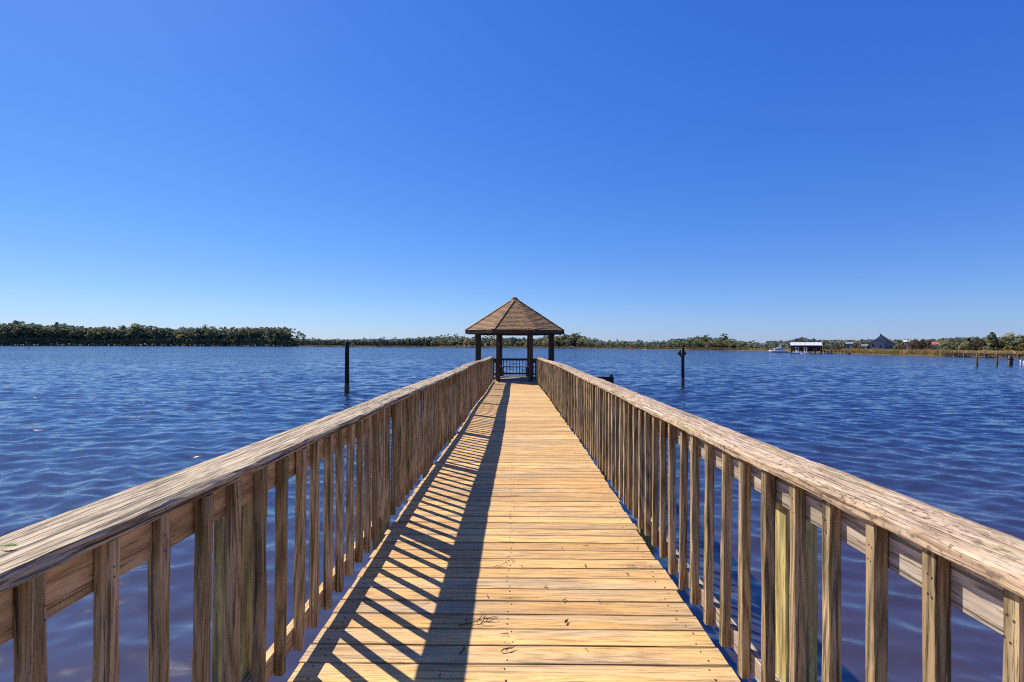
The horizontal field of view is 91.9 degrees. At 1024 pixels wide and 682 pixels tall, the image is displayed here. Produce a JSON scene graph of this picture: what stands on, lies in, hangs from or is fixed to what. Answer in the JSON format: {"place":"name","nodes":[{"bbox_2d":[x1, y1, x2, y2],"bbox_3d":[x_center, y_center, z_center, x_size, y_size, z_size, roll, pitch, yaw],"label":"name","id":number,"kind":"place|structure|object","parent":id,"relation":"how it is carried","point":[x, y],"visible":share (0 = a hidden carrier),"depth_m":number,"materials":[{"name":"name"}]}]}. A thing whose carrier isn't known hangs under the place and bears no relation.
{"place":"outdoors","nodes":[
{"label":"outdoors","id":0,"kind":"place"},
{"bbox_2d":[0,346,1023,681],"bbox_3d":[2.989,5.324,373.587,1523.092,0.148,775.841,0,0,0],"label":"water","id":1,"kind":"structure","parent":0,"point":[80,426],"depth_m":15.98,"materials":[{"name":"blue liquid"}]},
{"bbox_2d":[344,341,348,392],"bbox_3d":[-9.391,2.491,28.166,0.297,4.932,0.297,0,0,0],"label":"piling","id":2,"kind":"object","parent":1,"relation":"in","point":[346,387],"visible":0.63,"depth_m":28.07,"materials":[{"name":"brown wood"}]},
{"bbox_2d":[287,381,740,681],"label":"pier","id":3,"kind":"structure","parent":1,"relation":"in","point":[541,482],"depth_m":3.11,"materials":[{"name":"brown wood"}]},
{"bbox_2d":[0,357,493,681],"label":"railing","id":4,"kind":"object","parent":3,"relation":"on","point":[217,506],"visible":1,"depth_m":1.94,"materials":[{"name":"brown wood"}]},
{"bbox_2d":[1,543,17,545],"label":"green sprig","id":5,"kind":"object","parent":4,"relation":"on","point":[11,544],"visible":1,"depth_m":1.05,"materials":[{"name":"green plant"}]},
{"bbox_2d":[459,612,497,625],"bbox_3d":[-0.186,1.516,2.714,0.215,0.012,0.114,0,0,-8],"label":"twig","id":6,"kind":"object","parent":3,"relation":"on","point":[479,619],"visible":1,"depth_m":2.68,"materials":[{"name":"brown wood"}]},
{"bbox_2d":[536,357,1023,681],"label":"railing","id":7,"kind":"object","parent":3,"relation":"on","point":[944,560],"visible":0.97,"depth_m":1.92,"materials":[{"name":"brown wood"}]},
{"bbox_2d":[465,297,563,401],"bbox_3d":[0.121,1.352,22.941,4.464,6.775,4.464,0,0,0],"label":"gazebo","id":8,"kind":"object","parent":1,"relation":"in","point":[514,316],"visible":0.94,"depth_m":21.78,"materials":[{"name":"brown wood"}]},
{"bbox_2d":[552,374,613,415],"bbox_3d":[2.633,3.075,18.659,2.075,3.720,2.600,0,0,0],"label":"side dock","id":9,"kind":"object","parent":1,"relation":"in","point":[610,378],"visible":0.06,"depth_m":17.85,"materials":[{"name":"brown wood"}]},
{"bbox_2d":[681,348,684,385],"bbox_3d":[11.733,2.761,34.049,0.266,4.618,0.259,0,0,0],"label":"piling","id":10,"kind":"object","parent":1,"relation":"in","point":[682,369],"visible":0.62,"depth_m":33.96,"materials":[{"name":"brown wood"}]},
{"bbox_2d":[769,344,788,352],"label":"boat","id":11,"kind":"object","parent":1,"relation":"on","point":[778,349],"visible":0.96,"depth_m":190.18,"materials":[{"name":"white paint"}]},
{"bbox_2d":[822,350,846,353],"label":"dock","id":12,"kind":"object","parent":1,"relation":"in","point":[834,351],"visible":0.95,"depth_m":166.05,"materials":[{"name":"brown wood"}]},
{"bbox_2d":[1007,355,1013,365],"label":"piling cluster","id":13,"kind":"object","parent":1,"relation":"in","point":[1010,359],"visible":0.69,"depth_m":71.71,"materials":[{"name":"brown wood"}]},
{"bbox_2d":[0,343,1023,357],"bbox_3d":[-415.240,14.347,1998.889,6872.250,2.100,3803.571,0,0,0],"label":"ground","id":14,"kind":"structure","parent":0,"point":[514,347],"depth_m":397.55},
{"bbox_2d":[0,327,5,344],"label":"broadleaf tree","id":15,"kind":"object","parent":14,"relation":"on","point":[1,338],"visible":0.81,"depth_m":467.64,"materials":[{"name":"green plant"}]},
{"bbox_2d":[1,327,17,344],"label":"broadleaf tree","id":16,"kind":"object","parent":14,"relation":"on","point":[5,331],"visible":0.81,"depth_m":470.19,"materials":[{"name":"green plant"}]},
{"bbox_2d":[9,325,27,342],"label":"broadleaf tree","id":17,"kind":"object","parent":14,"relation":"on","point":[19,329],"visible":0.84,"depth_m":472.31,"materials":[{"name":"green plant"}]},
{"bbox_2d":[16,325,31,344],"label":"pine tree","id":18,"kind":"object","parent":14,"relation":"on","point":[25,331],"visible":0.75,"depth_m":475.51,"materials":[{"name":"green plant"}]},
{"bbox_2d":[20,325,35,342],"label":"pine tree","id":19,"kind":"object","parent":14,"relation":"on","point":[24,334],"visible":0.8,"depth_m":476.13,"materials":[{"name":"green plant"}]},
{"bbox_2d":[29,325,47,344],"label":"broadleaf tree","id":20,"kind":"object","parent":14,"relation":"on","point":[39,328],"visible":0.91,"depth_m":477.55,"materials":[{"name":"green plant"}]},
{"bbox_2d":[44,328,58,344],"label":"broadleaf tree","id":21,"kind":"object","parent":14,"relation":"on","point":[48,330],"visible":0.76,"depth_m":481.56,"materials":[{"name":"green plant"}]},
{"bbox_2d":[50,328,59,342],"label":"broadleaf tree","id":22,"kind":"object","parent":14,"relation":"on","point":[54,330],"visible":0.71,"depth_m":483.76,"materials":[{"name":"green plant"}]},
{"bbox_2d":[55,330,66,343],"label":"broadleaf tree","id":23,"kind":"object","parent":14,"relation":"on","point":[58,334],"visible":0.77,"depth_m":484.63,"materials":[{"name":"green plant"}]},
{"bbox_2d":[59,328,69,338],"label":"pine tree","id":24,"kind":"object","parent":14,"relation":"on","point":[62,329],"visible":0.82,"depth_m":486.06,"materials":[{"name":"green plant"}]},
{"bbox_2d":[63,327,77,342],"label":"broadleaf tree","id":25,"kind":"object","parent":14,"relation":"on","point":[67,336],"visible":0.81,"depth_m":488.58,"materials":[{"name":"green plant"}]},
{"bbox_2d":[70,330,81,342],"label":"broadleaf tree","id":26,"kind":"object","parent":14,"relation":"on","point":[75,334],"visible":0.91,"depth_m":489.87,"materials":[{"name":"green plant"}]},
{"bbox_2d":[75,328,85,341],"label":"broadleaf tree","id":27,"kind":"object","parent":14,"relation":"on","point":[82,331],"visible":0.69,"depth_m":491.64,"materials":[{"name":"green plant"}]},
{"bbox_2d":[84,328,97,341],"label":"broadleaf tree","id":28,"kind":"object","parent":14,"relation":"on","point":[89,332],"visible":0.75,"depth_m":488.48,"materials":[{"name":"green plant"}]},
{"bbox_2d":[89,331,100,343],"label":"broadleaf tree","id":29,"kind":"object","parent":14,"relation":"on","point":[94,335],"visible":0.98,"depth_m":488.49,"materials":[{"name":"green plant"}]},
{"bbox_2d":[98,328,110,340],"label":"pine tree","id":30,"kind":"object","parent":14,"relation":"on","point":[104,336],"visible":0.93,"depth_m":491.12,"materials":[{"name":"green plant"}]},
{"bbox_2d":[108,329,120,341],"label":"broadleaf tree","id":31,"kind":"object","parent":14,"relation":"on","point":[114,332],"visible":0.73,"depth_m":491.57,"materials":[{"name":"green plant"}]},
{"bbox_2d":[125,330,136,342],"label":"broadleaf tree","id":32,"kind":"object","parent":14,"relation":"on","point":[129,334],"visible":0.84,"depth_m":488.98,"materials":[{"name":"green plant"}]},
{"bbox_2d":[128,323,142,340],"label":"broadleaf tree","id":33,"kind":"object","parent":14,"relation":"on","point":[133,327],"visible":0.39,"depth_m":491.16,"materials":[{"name":"green plant"}]},
{"bbox_2d":[134,327,149,343],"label":"broadleaf tree","id":34,"kind":"object","parent":14,"relation":"on","point":[143,335],"visible":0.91,"depth_m":489.84,"materials":[{"name":"green plant"}]},
{"bbox_2d":[0,324,291,345],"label":"woods","id":35,"kind":"object","parent":14,"relation":"on","point":[225,331],"visible":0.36,"depth_m":497.83,"materials":[{"name":"green plant"}]},
{"bbox_2d":[0,337,293,345],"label":"undergrowth","id":36,"kind":"object","parent":14,"relation":"on","point":[30,341],"visible":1,"depth_m":488.65,"materials":[{"name":"green plant"}]},
{"bbox_2d":[147,328,158,344],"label":"pine tree","id":37,"kind":"object","parent":14,"relation":"on","point":[155,329],"visible":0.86,"depth_m":491.33,"materials":[{"name":"green plant"}]},
{"bbox_2d":[153,330,163,345],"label":"broadleaf tree","id":38,"kind":"object","parent":14,"relation":"on","point":[157,335],"visible":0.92,"depth_m":490.42,"materials":[{"name":"green plant"}]},
{"bbox_2d":[158,328,168,345],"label":"pine tree","id":39,"kind":"object","parent":14,"relation":"on","point":[162,333],"visible":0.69,"depth_m":493.75,"materials":[{"name":"green plant"}]},
{"bbox_2d":[164,327,172,345],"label":"pine tree","id":40,"kind":"object","parent":14,"relation":"on","point":[167,335],"visible":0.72,"depth_m":493.96,"materials":[{"name":"green plant"}]},
{"bbox_2d":[168,332,181,345],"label":"broadleaf tree","id":41,"kind":"object","parent":14,"relation":"on","point":[173,336],"visible":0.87,"depth_m":491.79,"materials":[{"name":"green plant"}]},
{"bbox_2d":[175,334,185,343],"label":"broadleaf tree","id":42,"kind":"object","parent":14,"relation":"on","point":[179,336],"visible":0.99,"depth_m":491.11,"materials":[{"name":"green plant"}]},
{"bbox_2d":[190,330,201,344],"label":"broadleaf tree","id":43,"kind":"object","parent":14,"relation":"on","point":[195,335],"visible":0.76,"depth_m":496.24,"materials":[{"name":"green plant"}]},
{"bbox_2d":[197,332,211,345],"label":"broadleaf tree","id":44,"kind":"object","parent":14,"relation":"on","point":[204,333],"visible":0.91,"depth_m":496.79,"materials":[{"name":"green plant"}]},
{"bbox_2d":[205,328,214,342],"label":"pine tree","id":45,"kind":"object","parent":14,"relation":"on","point":[212,334],"visible":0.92,"depth_m":497.14,"materials":[{"name":"green plant"}]},
{"bbox_2d":[208,329,221,345],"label":"broadleaf tree","id":46,"kind":"object","parent":14,"relation":"on","point":[216,333],"visible":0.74,"depth_m":499.61,"materials":[{"name":"green plant"}]},
{"bbox_2d":[223,333,230,343],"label":"broadleaf tree","id":47,"kind":"object","parent":14,"relation":"on","point":[226,335],"visible":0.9,"depth_m":500.21,"materials":[{"name":"green plant"}]},
{"bbox_2d":[230,330,235,345],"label":"pine tree","id":48,"kind":"object","parent":14,"relation":"on","point":[232,332],"visible":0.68,"depth_m":500.80,"materials":[{"name":"green plant"}]},
{"bbox_2d":[231,330,243,345],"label":"broadleaf tree","id":49,"kind":"object","parent":14,"relation":"on","point":[238,335],"visible":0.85,"depth_m":498.94,"materials":[{"name":"green plant"}]},
{"bbox_2d":[240,328,248,342],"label":"pine tree","id":50,"kind":"object","parent":14,"relation":"on","point":[242,330],"visible":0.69,"depth_m":498.62,"materials":[{"name":"green plant"}]},
{"bbox_2d":[243,329,256,345],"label":"broadleaf tree","id":51,"kind":"object","parent":14,"relation":"on","point":[245,334],"visible":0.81,"depth_m":497.38,"materials":[{"name":"green plant"}]},
{"bbox_2d":[248,328,259,345],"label":"pine tree","id":52,"kind":"object","parent":14,"relation":"on","point":[253,333],"visible":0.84,"depth_m":500.00,"materials":[{"name":"green plant"}]},
{"bbox_2d":[256,330,262,345],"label":"pine tree","id":53,"kind":"object","parent":14,"relation":"on","point":[259,335],"visible":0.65,"depth_m":500.06,"materials":[{"name":"green plant"}]},
{"bbox_2d":[261,334,270,344],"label":"broadleaf tree","id":54,"kind":"object","parent":14,"relation":"on","point":[262,337],"visible":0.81,"depth_m":496.84,"materials":[{"name":"green plant"}]},
{"bbox_2d":[271,327,279,345],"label":"pine tree","id":55,"kind":"object","parent":14,"relation":"on","point":[274,328],"visible":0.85,"depth_m":494.53,"materials":[{"name":"green plant"}]},
{"bbox_2d":[273,329,287,342],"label":"broadleaf tree","id":56,"kind":"object","parent":14,"relation":"on","point":[282,333],"visible":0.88,"depth_m":494.17,"materials":[{"name":"green plant"}]},
{"bbox_2d":[287,328,295,340],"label":"pine tree","id":57,"kind":"object","parent":14,"relation":"on","point":[289,330],"visible":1,"depth_m":495.15,"materials":[{"name":"green plant"}]},
{"bbox_2d":[283,336,436,345],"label":"woods","id":58,"kind":"object","parent":14,"relation":"on","point":[395,342],"visible":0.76,"depth_m":447.88,"materials":[{"name":"green plant"}]},
{"bbox_2d":[303,345,425,346],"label":"marsh grass","id":59,"kind":"structure","parent":14,"relation":"on","point":[363,346],"depth_m":439.97,"materials":[{"name":"green plant"}]},
{"bbox_2d":[441,337,447,345],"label":"bushy tree","id":60,"kind":"object","parent":14,"relation":"on","point":[444,340],"visible":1,"depth_m":420.58,"materials":[{"name":"green plant"}]},
{"bbox_2d":[457,338,464,345],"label":"bushy tree","id":61,"kind":"object","parent":14,"relation":"on","point":[459,342],"visible":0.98,"depth_m":422.75,"materials":[{"name":"green plant"}]},
{"bbox_2d":[426,346,577,347],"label":"marsh grass","id":62,"kind":"structure","parent":14,"relation":"on","point":[503,346],"depth_m":401.64,"materials":[{"name":"green plant"}]},
{"bbox_2d":[299,335,789,348],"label":"woods","id":63,"kind":"object","parent":14,"relation":"on","point":[711,340],"visible":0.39,"depth_m":347.05,"materials":[{"name":"green plant"}]},
{"bbox_2d":[561,334,568,346],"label":"broadleaf tree","id":64,"kind":"object","parent":14,"relation":"on","point":[564,343],"visible":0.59,"depth_m":393.63,"materials":[{"name":"green plant"}]},
{"bbox_2d":[565,337,571,346],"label":"bushy tree","id":65,"kind":"object","parent":14,"relation":"on","point":[568,344],"visible":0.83,"depth_m":386.62,"materials":[{"name":"green plant"}]},
{"bbox_2d":[568,333,579,344],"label":"broadleaf tree","id":66,"kind":"object","parent":14,"relation":"on","point":[575,337],"visible":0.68,"depth_m":384.74,"materials":[{"name":"green plant"}]},
{"bbox_2d":[570,339,577,346],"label":"bushy tree","id":67,"kind":"object","parent":14,"relation":"on","point":[573,343],"visible":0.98,"depth_m":382.81,"materials":[{"name":"green plant"}]},
{"bbox_2d":[576,338,584,345],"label":"bushy tree","id":68,"kind":"object","parent":14,"relation":"on","point":[579,341],"visible":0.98,"depth_m":378.69,"materials":[{"name":"green plant"}]},
{"bbox_2d":[578,346,746,349],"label":"marsh grass","id":69,"kind":"structure","parent":14,"relation":"on","point":[716,348],"depth_m":289.22,"materials":[{"name":"plant"}]},
{"bbox_2d":[686,339,693,346],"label":"bushy tree","id":70,"kind":"object","parent":14,"relation":"on","point":[690,342],"visible":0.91,"depth_m":294.18,"materials":[{"name":"green plant"}]},
{"bbox_2d":[691,340,699,347],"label":"bushy tree","id":71,"kind":"object","parent":14,"relation":"on","point":[695,344],"visible":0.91,"depth_m":284.42,"materials":[{"name":"green plant"}]},
{"bbox_2d":[697,340,705,347],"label":"bushy tree","id":72,"kind":"object","parent":14,"relation":"on","point":[701,344],"visible":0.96,"depth_m":282.07,"materials":[{"name":"green plant"}]},
{"bbox_2d":[714,340,722,347],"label":"bushy tree","id":73,"kind":"object","parent":14,"relation":"on","point":[719,342],"visible":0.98,"depth_m":277.62,"materials":[{"name":"green plant"}]},
{"bbox_2d":[720,333,728,341],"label":"pine tree","id":74,"kind":"object","parent":14,"relation":"on","point":[725,338],"visible":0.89,"depth_m":283.61,"materials":[{"name":"green plant"}]},
{"bbox_2d":[721,341,728,347],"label":"bushy tree","id":75,"kind":"object","parent":14,"relation":"on","point":[724,344],"visible":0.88,"depth_m":278.43,"materials":[{"name":"green plant"}]},
{"bbox_2d":[744,347,841,351],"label":"marsh grass","id":76,"kind":"structure","parent":14,"relation":"on","point":[768,349],"depth_m":206.09,"materials":[{"name":"plant"}]},
{"bbox_2d":[790,342,821,353],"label":"boathouse","id":77,"kind":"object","parent":14,"relation":"on","point":[809,346],"visible":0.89,"depth_m":175.19,"materials":[{"name":"white metal"}]},
{"bbox_2d":[846,342,852,347],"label":"house","id":78,"kind":"structure","parent":14,"relation":"on","point":[848,344],"depth_m":196.07,"materials":[{"name":"blue"}]},
{"bbox_2d":[869,334,894,348],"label":"house","id":79,"kind":"structure","parent":14,"relation":"on","point":[881,341],"depth_m":177.66,"materials":[{"name":"blue"}]},
{"bbox_2d":[766,336,1020,349],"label":"woods","id":80,"kind":"object","parent":14,"relation":"on","point":[858,342],"visible":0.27,"depth_m":236.18,"materials":[{"name":"green plant"}]},
{"bbox_2d":[893,343,902,348],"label":"tree","id":81,"kind":"object","parent":14,"relation":"on","point":[896,345],"visible":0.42,"depth_m":175.21,"materials":[{"name":"green plant"}]},
{"bbox_2d":[841,348,963,355],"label":"marsh grass","id":82,"kind":"structure","parent":14,"relation":"on","point":[895,351],"depth_m":145.30,"materials":[{"name":"green plant"}]},
{"bbox_2d":[903,340,909,348],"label":"house","id":83,"kind":"structure","parent":14,"relation":"on","point":[905,343],"depth_m":188.07,"materials":[{"name":"white paint"}]},
{"bbox_2d":[908,338,921,349],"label":"tree","id":84,"kind":"object","parent":14,"relation":"on","point":[918,343],"visible":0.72,"depth_m":165.54,"materials":[{"name":"green plant"}]},
{"bbox_2d":[916,339,926,349],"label":"tree","id":85,"kind":"object","parent":14,"relation":"on","point":[923,345],"visible":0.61,"depth_m":165.03,"materials":[{"name":"green plant"}]},
{"bbox_2d":[922,340,932,349],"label":"tree","id":86,"kind":"object","parent":14,"relation":"on","point":[928,345],"visible":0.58,"depth_m":159.33,"materials":[{"name":"green plant"}]},
{"bbox_2d":[934,338,945,348],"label":"tree","id":87,"kind":"object","parent":14,"relation":"on","point":[941,340],"visible":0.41,"depth_m":161.09,"materials":[{"name":"green plant"}]},
{"bbox_2d":[938,340,951,349],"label":"tree","id":88,"kind":"object","parent":14,"relation":"on","point":[947,344],"visible":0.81,"depth_m":153.19,"materials":[{"name":"green plant"}]},
{"bbox_2d":[950,341,959,349],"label":"tree","id":89,"kind":"object","parent":14,"relation":"on","point":[956,345],"visible":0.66,"depth_m":155.88,"materials":[{"name":"green plant"}]},
{"bbox_2d":[958,341,970,350],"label":"tree","id":90,"kind":"object","parent":14,"relation":"on","point":[962,345],"visible":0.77,"depth_m":150.91,"materials":[{"name":"green plant"}]},
{"bbox_2d":[970,338,982,350],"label":"tree","id":91,"kind":"object","parent":14,"relation":"on","point":[974,347],"visible":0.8,"depth_m":149.18,"materials":[{"name":"green plant"}]},
{"bbox_2d":[933,349,1023,355],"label":"marsh grass","id":92,"kind":"structure","parent":14,"relation":"on","point":[994,351],"depth_m":123.32,"materials":[{"name":"plant"}]},
{"bbox_2d":[944,352,1023,357],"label":"boardwalk","id":93,"kind":"structure","parent":14,"relation":"on","point":[982,354],"depth_m":120.90,"materials":[{"name":"brown wood"}]},
{"bbox_2d":[979,340,989,349],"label":"tree","id":94,"kind":"object","parent":14,"relation":"on","point":[984,343],"visible":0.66,"depth_m":147.83,"materials":[{"name":"green plant"}]},
{"bbox_2d":[982,332,999,350],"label":"cypress tree","id":95,"kind":"object","parent":14,"relation":"on","point":[991,337],"visible":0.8,"depth_m":145.04,"materials":[{"name":"green plant"}]},
{"bbox_2d":[989,340,1005,350],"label":"tree","id":96,"kind":"object","parent":14,"relation":"on","point":[992,344],"visible":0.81,"depth_m":144.16,"materials":[{"name":"green plant"}]},
{"bbox_2d":[995,345,1009,350],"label":"bush","id":97,"kind":"object","parent":14,"relation":"on","point":[1002,349],"visible":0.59,"depth_m":136.32,"materials":[{"name":"green plant"}]},
{"bbox_2d":[999,332,1023,348],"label":"tree","id":98,"kind":"object","parent":14,"relation":"on","point":[1008,338],"visible":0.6,"depth_m":145.76,"materials":[{"name":"green plant"}]},
{"bbox_2d":[1008,344,1023,350],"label":"bush","id":99,"kind":"object","parent":14,"relation":"on","point":[1015,348],"visible":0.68,"depth_m":133.31,"materials":[{"name":"green plant"}]},
{"bbox_2d":[0,0,1023,344],"label":"sky","id":100,"kind":"structure","parent":0,"point":[762,171],"materials":[{"name":"blue"}]}
]}

